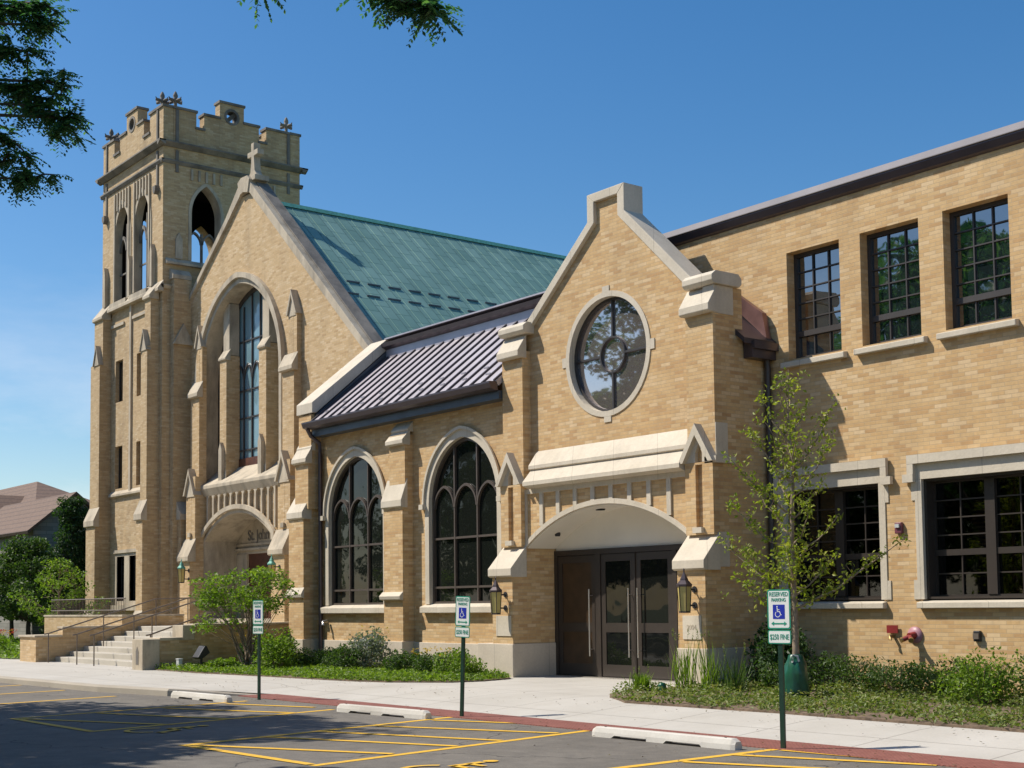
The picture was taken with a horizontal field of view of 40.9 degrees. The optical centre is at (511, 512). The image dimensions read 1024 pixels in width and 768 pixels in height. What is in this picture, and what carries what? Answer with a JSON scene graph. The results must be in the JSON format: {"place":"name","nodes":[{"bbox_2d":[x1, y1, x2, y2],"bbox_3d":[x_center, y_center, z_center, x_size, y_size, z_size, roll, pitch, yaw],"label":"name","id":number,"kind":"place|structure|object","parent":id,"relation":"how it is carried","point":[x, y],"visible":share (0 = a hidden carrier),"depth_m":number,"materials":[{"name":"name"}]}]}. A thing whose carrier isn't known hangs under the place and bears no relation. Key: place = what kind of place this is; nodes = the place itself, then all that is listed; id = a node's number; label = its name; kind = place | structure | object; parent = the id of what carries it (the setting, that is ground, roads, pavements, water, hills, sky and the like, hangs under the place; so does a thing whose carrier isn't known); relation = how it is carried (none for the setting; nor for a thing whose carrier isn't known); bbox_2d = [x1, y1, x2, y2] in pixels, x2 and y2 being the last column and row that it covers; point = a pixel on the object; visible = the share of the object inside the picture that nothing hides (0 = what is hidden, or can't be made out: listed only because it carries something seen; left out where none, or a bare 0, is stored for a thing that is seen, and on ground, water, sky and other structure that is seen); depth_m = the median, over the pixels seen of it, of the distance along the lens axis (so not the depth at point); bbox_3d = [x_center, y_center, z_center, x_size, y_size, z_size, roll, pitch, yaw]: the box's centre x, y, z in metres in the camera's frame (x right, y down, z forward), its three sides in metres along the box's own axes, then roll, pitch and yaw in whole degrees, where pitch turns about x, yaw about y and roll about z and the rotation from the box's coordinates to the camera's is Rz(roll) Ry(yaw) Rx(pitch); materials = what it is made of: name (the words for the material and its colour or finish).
{"place":"outdoors","nodes":[
{"label":"outdoors","id":0,"kind":"place"},
{"bbox_2d":[207,690,263,693],"bbox_3d":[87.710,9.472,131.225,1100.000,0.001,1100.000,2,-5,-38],"label":"ground","id":1,"kind":"structure","parent":0,"point":[240,692],"depth_m":27.27,"materials":[{"name":"grey concrete"}]},
{"bbox_2d":[83,91,307,614],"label":"bell tower","id":2,"kind":"structure","parent":1,"relation":"on","point":[172,176],"depth_m":50.30,"materials":[{"name":"brick"}]},
{"bbox_2d":[118,447,121,488],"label":"window","id":3,"kind":"structure","parent":2,"relation":"in","point":[120,448],"depth_m":51.68,"materials":[{"name":"black glass"}]},
{"bbox_2d":[119,361,122,401],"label":"window","id":4,"kind":"structure","parent":2,"relation":"in","point":[120,363],"depth_m":51.89,"materials":[{"name":"black glass"}]},
{"bbox_2d":[121,557,123,600],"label":"window","id":5,"kind":"structure","parent":2,"relation":"in","point":[122,558],"depth_m":51.16,"materials":[{"name":"black glass"}]},
{"bbox_2d":[133,556,135,600],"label":"window","id":6,"kind":"structure","parent":2,"relation":"in","point":[134,594],"depth_m":50.25,"materials":[{"name":"black glass"}]},
{"bbox_2d":[140,357,140,394],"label":"window","id":7,"kind":"structure","parent":2,"relation":"in","point":[140,357],"depth_m":50.39,"materials":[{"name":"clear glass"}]},
{"bbox_2d":[176,143,566,623],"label":"church building","id":8,"kind":"structure","parent":0,"point":[293,306],"depth_m":46.19,"materials":[{"name":"brick"}]},
{"bbox_2d":[177,559,189,582],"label":"wall lantern","id":9,"kind":"object","parent":8,"relation":"attached to","point":[181,572],"depth_m":46.82,"materials":[{"name":"yellow glass"}]},
{"bbox_2d":[218,287,262,458],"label":"window","id":10,"kind":"structure","parent":8,"relation":"in","point":[251,305],"depth_m":46.69,"materials":[{"name":"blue glass"}]},
{"bbox_2d":[249,553,270,617],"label":"door","id":11,"kind":"structure","parent":8,"relation":"in","point":[261,559],"depth_m":46.86,"materials":[{"name":"red wood"}]},
{"bbox_2d":[267,554,280,580],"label":"wall lantern","id":12,"kind":"object","parent":8,"relation":"attached to","point":[271,563],"depth_m":41.73,"materials":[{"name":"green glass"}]},
{"bbox_2d":[285,291,544,662],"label":"gallery wing","id":13,"kind":"structure","parent":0,"point":[393,515],"depth_m":32.78,"materials":[{"name":"beige brick"}]},
{"bbox_2d":[332,457,382,604],"bbox_3d":[-3.824,0.457,34.495,0.100,3.740,2.610,2,-5,-38],"label":"window","id":14,"kind":"structure","parent":13,"relation":"in","point":[357,516],"depth_m":34.62,"materials":[{"name":"black glass"}]},
{"bbox_2d":[432,437,496,603],"bbox_3d":[-1.012,0.172,30.891,0.100,3.760,2.610,2,-5,-38],"label":"window","id":15,"kind":"structure","parent":13,"relation":"in","point":[464,503],"depth_m":31.02,"materials":[{"name":"glass"}]},
{"bbox_2d":[0,683,954,767],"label":"parking lot","id":16,"kind":"structure","parent":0,"point":[24,744],"depth_m":16.80,"materials":[{"name":"grey asphalt"}]},
{"bbox_2d":[0,0,96,207],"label":"honey locust tree","id":17,"kind":"object","parent":16,"relation":"on","point":[27,90],"visible":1,"depth_m":11.47,"materials":[{"name":"green plant"}]},
{"bbox_2d":[0,676,255,695],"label":"kerb","id":18,"kind":"structure","parent":16,"relation":"on","point":[156,691],"depth_m":27.44,"materials":[{"name":"concrete"}]},
{"bbox_2d":[171,691,231,702],"bbox_3d":[-5.616,3.315,24.748,0.150,0.131,2.050,3,-5,-41],"label":"wheel stop","id":19,"kind":"object","parent":16,"relation":"on","point":[204,696],"visible":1,"depth_m":24.61,"materials":[{"name":"concrete"}]},
{"bbox_2d":[253,600,262,699],"bbox_3d":[-4.548,2.467,24.635,0.290,1.785,0.047,-4,-5,40],"label":"parking sign","id":20,"kind":"object","parent":16,"relation":"on","point":[258,617],"visible":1,"depth_m":24.62,"materials":[{"name":"metal"}]},
{"bbox_2d":[236,0,464,47],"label":"honey locust tree","id":21,"kind":"object","parent":16,"relation":"on","point":[429,11],"visible":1,"depth_m":8.49,"materials":[{"name":"green plant"}]},
{"bbox_2d":[337,703,431,718],"bbox_3d":[-1.967,3.007,20.802,0.150,0.131,2.280,3,-5,-41],"label":"wheel stop","id":22,"kind":"object","parent":16,"relation":"on","point":[383,711],"visible":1,"depth_m":20.67,"materials":[{"name":"concrete"}]},
{"bbox_2d":[455,596,469,715],"bbox_3d":[-0.730,2.131,20.289,0.290,1.785,0.047,-1,-3,41],"label":"parking sign","id":23,"kind":"object","parent":16,"relation":"on","point":[462,616],"visible":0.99,"depth_m":20.27,"materials":[{"name":"white metal"}]},
{"bbox_2d":[1,685,935,767],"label":"painted parking lines","id":24,"kind":"object","parent":16,"relation":"on","point":[198,745],"visible":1,"depth_m":16.74,"materials":[{"name":"yellow paint"}]},
{"bbox_2d":[592,726,741,749],"bbox_3d":[1.786,2.657,16.234,0.150,0.131,2.360,2,-5,-39],"label":"wheel stop","id":25,"kind":"object","parent":16,"relation":"on","point":[716,742],"visible":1,"depth_m":16.09,"materials":[{"name":"concrete"}]},
{"bbox_2d":[767,589,790,747],"bbox_3d":[3.019,1.758,15.390,0.290,1.785,0.047,-4,-5,40],"label":"parking sign","id":26,"kind":"object","parent":16,"relation":"on","point":[778,609],"visible":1,"depth_m":15.38,"materials":[{"name":"white metal"}]},
{"bbox_2d":[0,658,1023,762],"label":"pavement","id":27,"kind":"structure","parent":0,"point":[553,697],"depth_m":21.28,"materials":[{"name":"concrete"}]},
{"bbox_2d":[18,614,288,669],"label":"entrance steps","id":28,"kind":"structure","parent":27,"relation":"on","point":[141,650],"depth_m":39.37,"materials":[{"name":"concrete"}]},
{"bbox_2d":[51,598,125,614],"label":"balustrade","id":29,"kind":"object","parent":28,"relation":"on","point":[82,610],"visible":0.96,"depth_m":44.22,"materials":[{"name":"metal"}]},
{"bbox_2d":[44,598,199,662],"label":"handrail","id":30,"kind":"object","parent":28,"relation":"on","point":[112,613],"visible":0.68,"depth_m":40.44,"materials":[{"name":"metal"}]},
{"bbox_2d":[72,597,199,664],"bbox_3d":[-10.125,3.319,38.986,4.791,1.839,0.044,2,-5,-38],"label":"handrail","id":31,"kind":"object","parent":28,"relation":"on","point":[133,616],"visible":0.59,"depth_m":38.59,"materials":[{"name":"metal"}]},
{"bbox_2d":[89,600,207,665],"bbox_3d":[-9.358,3.244,38.002,4.791,1.839,0.044,2,-5,-38],"label":"handrail","id":32,"kind":"object","parent":28,"relation":"on","point":[151,616],"visible":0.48,"depth_m":37.40,"materials":[{"name":"metal"}]},
{"bbox_2d":[146,597,277,637],"bbox_3d":[-7.238,3.059,36.303,5.141,1.649,0.044,2,-5,-38],"label":"handrail","id":33,"kind":"object","parent":28,"relation":"on","point":[184,622],"visible":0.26,"depth_m":35.34,"materials":[{"name":"metal"}]},
{"bbox_2d":[153,668,510,682],"bbox_3d":[-2.909,3.692,31.722,6.850,0.092,10.450,2,-5,-38],"label":"planting bed","id":34,"kind":"object","parent":27,"relation":"on","point":[365,680],"visible":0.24,"depth_m":27.74,"materials":[{"name":"soil"}]},
{"bbox_2d":[176,658,182,667],"bbox_3d":[-8.126,3.708,33.503,0.120,0.280,0.180,2,-5,-38],"label":"utility box","id":35,"kind":"object","parent":34,"relation":"on","point":[178,661],"visible":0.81,"depth_m":33.45,"materials":[{"name":"grey plastic"}]},
{"bbox_2d":[192,646,209,664],"bbox_3d":[-7.606,3.542,33.552,0.314,0.567,0.340,2,-5,-38],"label":"floodlight","id":36,"kind":"object","parent":34,"relation":"on","point":[201,652],"visible":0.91,"depth_m":33.46,"materials":[{"name":"black metal"}]},
{"bbox_2d":[205,657,241,668],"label":"garden plant","id":37,"kind":"object","parent":34,"relation":"on","point":[218,662],"visible":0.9,"depth_m":32.56,"materials":[{"name":"green plant"}]},
{"bbox_2d":[188,565,298,664],"bbox_3d":[-6.606,2.583,33.889,2.540,2.532,2.585,-2,-4,24],"label":"leafy tree","id":38,"kind":"object","parent":34,"relation":"on","point":[215,595],"visible":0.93,"depth_m":33.63,"materials":[{"name":"green plant"}]},
{"bbox_2d":[236,631,268,662],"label":"garden plant","id":39,"kind":"object","parent":34,"relation":"on","point":[241,647],"visible":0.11,"depth_m":34.52,"materials":[{"name":"green plant"}]},
{"bbox_2d":[251,626,303,668],"bbox_3d":[-5.505,3.232,32.363,1.244,1.081,1.682,2,-5,-38],"label":"garden plant","id":40,"kind":"object","parent":34,"relation":"on","point":[277,650],"visible":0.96,"depth_m":32.15,"materials":[{"name":"green plant"}]},
{"bbox_2d":[285,647,320,665],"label":"garden plant","id":41,"kind":"object","parent":34,"relation":"on","point":[307,658],"visible":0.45,"depth_m":33.71,"materials":[{"name":"green plant"}]},
{"bbox_2d":[312,646,351,665],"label":"garden plant","id":42,"kind":"object","parent":34,"relation":"on","point":[319,660],"visible":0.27,"depth_m":32.91,"materials":[{"name":"green plant"}]},
{"bbox_2d":[155,661,509,681],"bbox_3d":[-3.984,3.521,30.921,4.222,0.246,10.501,2,-5,-38],"label":"ground cover","id":43,"kind":"object","parent":34,"relation":"on","point":[319,671],"visible":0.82,"depth_m":29.18,"materials":[{"name":"green plant"}]},
{"bbox_2d":[322,643,363,669],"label":"garden plant","id":44,"kind":"object","parent":34,"relation":"on","point":[339,660],"visible":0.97,"depth_m":31.26,"materials":[{"name":"green plant"}]},
{"bbox_2d":[347,625,397,667],"bbox_3d":[-3.276,3.159,31.727,1.140,1.099,1.591,2,-5,-38],"label":"garden plant","id":45,"kind":"object","parent":34,"relation":"on","point":[374,645],"visible":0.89,"depth_m":31.46,"materials":[{"name":"green plant"}]},
{"bbox_2d":[382,649,426,670],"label":"garden plant","id":46,"kind":"object","parent":34,"relation":"on","point":[399,661],"visible":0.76,"depth_m":30.06,"materials":[{"name":"green plant"}]},
{"bbox_2d":[411,646,453,671],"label":"garden plant","id":47,"kind":"object","parent":34,"relation":"on","point":[423,659],"visible":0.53,"depth_m":29.14,"materials":[{"name":"green plant"}]},
{"bbox_2d":[429,647,486,674],"bbox_3d":[-1.067,3.102,28.404,0.991,0.664,1.386,2,-5,-38],"label":"garden plant","id":48,"kind":"object","parent":34,"relation":"on","point":[453,663],"visible":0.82,"depth_m":28.24,"materials":[{"name":"green plant"}]},
{"bbox_2d":[478,182,778,686],"bbox_3d":[4.421,-1.431,29.160,7.850,9.760,6.980,2,-5,-38],"label":"entrance porch","id":49,"kind":"object","parent":27,"relation":"on","point":[636,353],"visible":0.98,"depth_m":26.90,"materials":[{"name":"brick"}]},
{"bbox_2d":[489,576,507,614],"bbox_3d":[-0.290,1.719,28.459,0.404,0.790,0.249,2,-5,-38],"label":"wall lantern","id":50,"kind":"object","parent":49,"relation":"attached to","point":[495,591],"depth_m":28.34,"materials":[{"name":"yellow glass"}]},
{"bbox_2d":[558,555,596,675],"bbox_3d":[1.330,2.133,28.490,0.152,2.470,1.190,2,-5,-38],"label":"door","id":51,"kind":"structure","parent":49,"relation":"in","point":[576,574],"depth_m":28.52,"materials":[{"name":"brown wood"}]},
{"bbox_2d":[574,297,645,410],"bbox_3d":[2.016,-3.135,27.248,0.100,2.280,2.280,2,-5,-38],"label":"window","id":52,"kind":"structure","parent":49,"relation":"in","point":[610,349],"depth_m":27.32,"materials":[{"name":"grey glass"}]},
{"bbox_2d":[601,553,635,677],"bbox_3d":[2.107,2.057,27.495,0.152,2.470,1.000,2,-5,-38],"label":"door","id":53,"kind":"structure","parent":49,"relation":"in","point":[617,570],"depth_m":27.53,"materials":[{"name":"brown metal"}]},
{"bbox_2d":[636,551,673,679],"bbox_3d":[2.751,1.994,26.668,0.152,2.470,1.020,2,-5,-38],"label":"door","id":54,"kind":"structure","parent":49,"relation":"in","point":[654,601],"depth_m":26.70,"materials":[{"name":"brown metal"}]},
{"bbox_2d":[676,568,696,612],"bbox_3d":[3.074,1.370,24.147,0.404,0.790,0.249,2,-5,-38],"label":"wall lantern","id":55,"kind":"object","parent":49,"relation":"attached to","point":[685,588],"depth_m":24.03,"materials":[{"name":"yellow glass"}]},
{"bbox_2d":[238,694,1023,767],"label":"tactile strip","id":56,"kind":"object","parent":27,"relation":"on","point":[911,757],"visible":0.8,"depth_m":15.99,"materials":[{"name":"red brick"}]},
{"bbox_2d":[610,685,1023,732],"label":"planting bed","id":57,"kind":"object","parent":27,"relation":"on","point":[898,719],"visible":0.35,"depth_m":18.28,"materials":[{"name":"soil"}]},
{"bbox_2d":[623,666,654,690],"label":"ornamental grass","id":58,"kind":"object","parent":57,"relation":"on","point":[642,679],"depth_m":23.23,"materials":[{"name":"green plant"}]},
{"bbox_2d":[658,682,665,690],"bbox_3d":[2.519,2.925,23.023,0.135,0.150,0.135,2,-5,-38],"label":"sprinkler cap","id":59,"kind":"object","parent":57,"relation":"on","point":[662,684],"visible":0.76,"depth_m":22.97,"materials":[{"name":"green plastic"}]},
{"bbox_2d":[713,642,753,691],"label":"ornamental grass","id":60,"kind":"object","parent":57,"relation":"on","point":[737,679],"depth_m":22.61,"materials":[{"name":"green plant"}]},
{"bbox_2d":[742,612,815,685],"bbox_3d":[4.608,2.397,23.709,1.264,1.350,1.400,2,-5,-38],"label":"dark shrub","id":61,"kind":"object","parent":57,"relation":"on","point":[766,651],"visible":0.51,"depth_m":23.53,"materials":[{"name":"green plant"}]},
{"bbox_2d":[757,661,812,688],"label":"dark shrub","id":62,"kind":"object","parent":57,"relation":"on","point":[767,679],"visible":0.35,"depth_m":22.66,"materials":[{"name":"green plant"}]},
{"bbox_2d":[784,654,809,697],"bbox_3d":[4.383,2.516,21.145,0.409,0.672,0.393,-2,-4,25],"label":"watering bag","id":63,"kind":"object","parent":57,"relation":"on","point":[796,673],"visible":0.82,"depth_m":20.99,"materials":[{"name":"green plastic"}]},
{"bbox_2d":[715,367,910,653],"bbox_3d":[4.542,0.282,21.233,2.924,5.137,1.698,-3,-4,26],"label":"ginkgo tree","id":64,"kind":"object","parent":57,"relation":"on","point":[793,558],"visible":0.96,"depth_m":21.31,"materials":[{"name":"green plant"}]},
{"bbox_2d":[610,676,1023,728],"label":"ground cover","id":65,"kind":"object","parent":57,"relation":"on","point":[866,698],"visible":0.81,"depth_m":19.52,"materials":[{"name":"green plant"}]},
{"bbox_2d":[805,651,891,690],"bbox_3d":[5.486,2.657,23.001,0.944,0.687,2.014,2,-5,-38],"label":"boxwood shrub","id":66,"kind":"object","parent":57,"relation":"on","point":[821,666],"visible":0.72,"depth_m":22.87,"materials":[{"name":"green plant"}]},
{"bbox_2d":[854,659,944,693],"bbox_3d":[6.130,2.619,21.802,1.030,0.582,1.631,2,-5,-38],"label":"boxwood shrub","id":67,"kind":"object","parent":57,"relation":"on","point":[877,675],"visible":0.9,"depth_m":21.66,"materials":[{"name":"green plant"}]},
{"bbox_2d":[913,658,995,694],"bbox_3d":[6.747,2.525,20.873,1.066,0.631,1.550,2,-5,-38],"label":"boxwood shrub","id":68,"kind":"object","parent":57,"relation":"on","point":[932,677],"visible":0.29,"depth_m":20.87,"materials":[{"name":"green plant"}]},
{"bbox_2d":[931,646,1023,706],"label":"spirea shrub","id":69,"kind":"object","parent":57,"relation":"on","point":[973,685],"visible":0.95,"depth_m":19.21,"materials":[{"name":"green plant"}]},
{"bbox_2d":[1009,656,1023,700],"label":"spirea shrub","id":70,"kind":"object","parent":57,"relation":"on","point":[1021,685],"visible":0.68,"depth_m":19.43,"materials":[{"name":"green plant"}]},
{"bbox_2d":[0,0,1023,499],"label":"sky","id":71,"kind":"structure","parent":0,"point":[502,131],"materials":[{"name":"blue"}]},
{"bbox_2d":[667,628,699,688],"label":"ornamental grass","id":72,"kind":"object","parent":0,"point":[684,675],"depth_m":23.69,"materials":[{"name":"green plant"}]},
{"bbox_2d":[685,627,726,690],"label":"ornamental grass","id":73,"kind":"object","parent":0,"point":[705,678],"depth_m":23.09,"materials":[{"name":"green plant"}]},
{"bbox_2d":[663,121,1023,693],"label":"parish wing","id":74,"kind":"structure","parent":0,"point":[888,299],"depth_m":23.26,"materials":[{"name":"beige brick"}]},
{"bbox_2d":[794,243,841,358],"bbox_3d":[5.601,-3.794,24.771,0.100,1.980,1.200,2,-5,-38],"label":"window","id":75,"kind":"structure","parent":74,"relation":"in","point":[816,271],"depth_m":24.85,"materials":[{"name":"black glass"}]},
{"bbox_2d":[797,487,880,600],"bbox_3d":[5.845,0.560,24.280,0.120,1.980,2.050,2,-5,-38],"label":"window","id":76,"kind":"structure","parent":74,"relation":"in","point":[840,499],"depth_m":24.23,"materials":[{"name":"brown metal"}]},
{"bbox_2d":[887,625,897,640],"bbox_3d":[6.380,2.019,23.005,0.173,0.254,0.159,-1,-4,10],"label":"drain test valve","id":77,"kind":"object","parent":74,"relation":"attached to","point":[892,628],"visible":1,"depth_m":22.98,"materials":[{"name":"red paint"}]},
{"bbox_2d":[867,222,921,344],"bbox_3d":[6.614,-3.893,23.473,0.100,1.980,1.200,2,-5,-38],"label":"window","id":78,"kind":"structure","parent":74,"relation":"in","point":[892,254],"depth_m":23.54,"materials":[{"name":"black glass"}]},
{"bbox_2d":[894,522,903,533],"bbox_3d":[6.470,0.259,22.968,0.099,0.190,0.140,2,-5,-38],"label":"strobe alarm","id":79,"kind":"object","parent":74,"relation":"attached to","point":[898,527],"visible":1,"depth_m":22.93,"materials":[{"name":"red plastic"}]},
{"bbox_2d":[899,627,922,643],"bbox_3d":[6.566,2.024,22.622,0.259,0.277,0.308,2,-5,-38],"label":"fire pipe inlet","id":80,"kind":"object","parent":74,"relation":"attached to","point":[914,635],"visible":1,"depth_m":22.61,"materials":[{"name":"pink metal"}]},
{"bbox_2d":[973,631,981,641],"bbox_3d":[7.369,1.960,21.735,0.084,0.170,0.120,2,-5,-38],"label":"outdoor socket","id":81,"kind":"object","parent":74,"relation":"attached to","point":[977,636],"visible":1,"depth_m":21.70,"materials":[{"name":"black metal"}]},
{"bbox_2d":[933,474,1023,598],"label":"window","id":82,"kind":"structure","parent":74,"relation":"in","point":[992,550],"depth_m":21.92,"materials":[{"name":"brown metal"}]},
{"bbox_2d":[949,198,1011,328],"bbox_3d":[7.639,-3.994,22.158,0.100,1.980,1.200,2,-5,-38],"label":"window","id":83,"kind":"structure","parent":74,"relation":"in","point":[979,235],"depth_m":22.22,"materials":[{"name":"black glass"}]},
{"label":"lawn","id":84,"kind":"structure","parent":0,"visible":0},
{"bbox_2d":[0,629,13,649],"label":"flower bed","id":85,"kind":"object","parent":84,"relation":"on","point":[4,641],"visible":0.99,"depth_m":48.76,"materials":[{"name":"green plant"}]},
{"bbox_2d":[0,629,16,638],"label":"red flowers","id":86,"kind":"object","parent":84,"relation":"on","point":[7,632],"visible":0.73,"depth_m":57.75,"materials":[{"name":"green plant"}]},
{"bbox_2d":[0,637,19,658],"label":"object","id":87,"kind":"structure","parent":84,"relation":"on","point":[12,650],"depth_m":48.42,"materials":[{"name":"green plant"}]},
{"bbox_2d":[0,561,49,637],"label":"maple tree","id":88,"kind":"object","parent":84,"relation":"on","point":[11,626],"visible":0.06,"depth_m":66.38,"materials":[{"name":"green plant"}]},
{"bbox_2d":[0,534,82,634],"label":"maple tree","id":89,"kind":"object","parent":84,"relation":"on","point":[27,570],"visible":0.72,"depth_m":62.58,"materials":[{"name":"green plant"}]},
{"bbox_2d":[0,482,89,638],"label":"grey house","id":90,"kind":"structure","parent":84,"relation":"on","point":[26,509],"depth_m":70.92,"materials":[{"name":"brown tile"}]},
{"bbox_2d":[6,557,110,625],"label":"serviceberry tree","id":91,"kind":"object","parent":84,"relation":"on","point":[46,579],"visible":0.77,"depth_m":49.24,"materials":[{"name":"green plant"}]},
{"bbox_2d":[39,495,88,633],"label":"conifer tree","id":92,"kind":"object","parent":84,"relation":"on","point":[72,516],"visible":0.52,"depth_m":65.67,"materials":[{"name":"green plant"}]},
{"bbox_2d":[65,520,85,612],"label":"conifer tree","id":93,"kind":"object","parent":84,"relation":"on","point":[80,575],"visible":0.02,"depth_m":65.41,"materials":[{"name":"green plant"}]}
]}

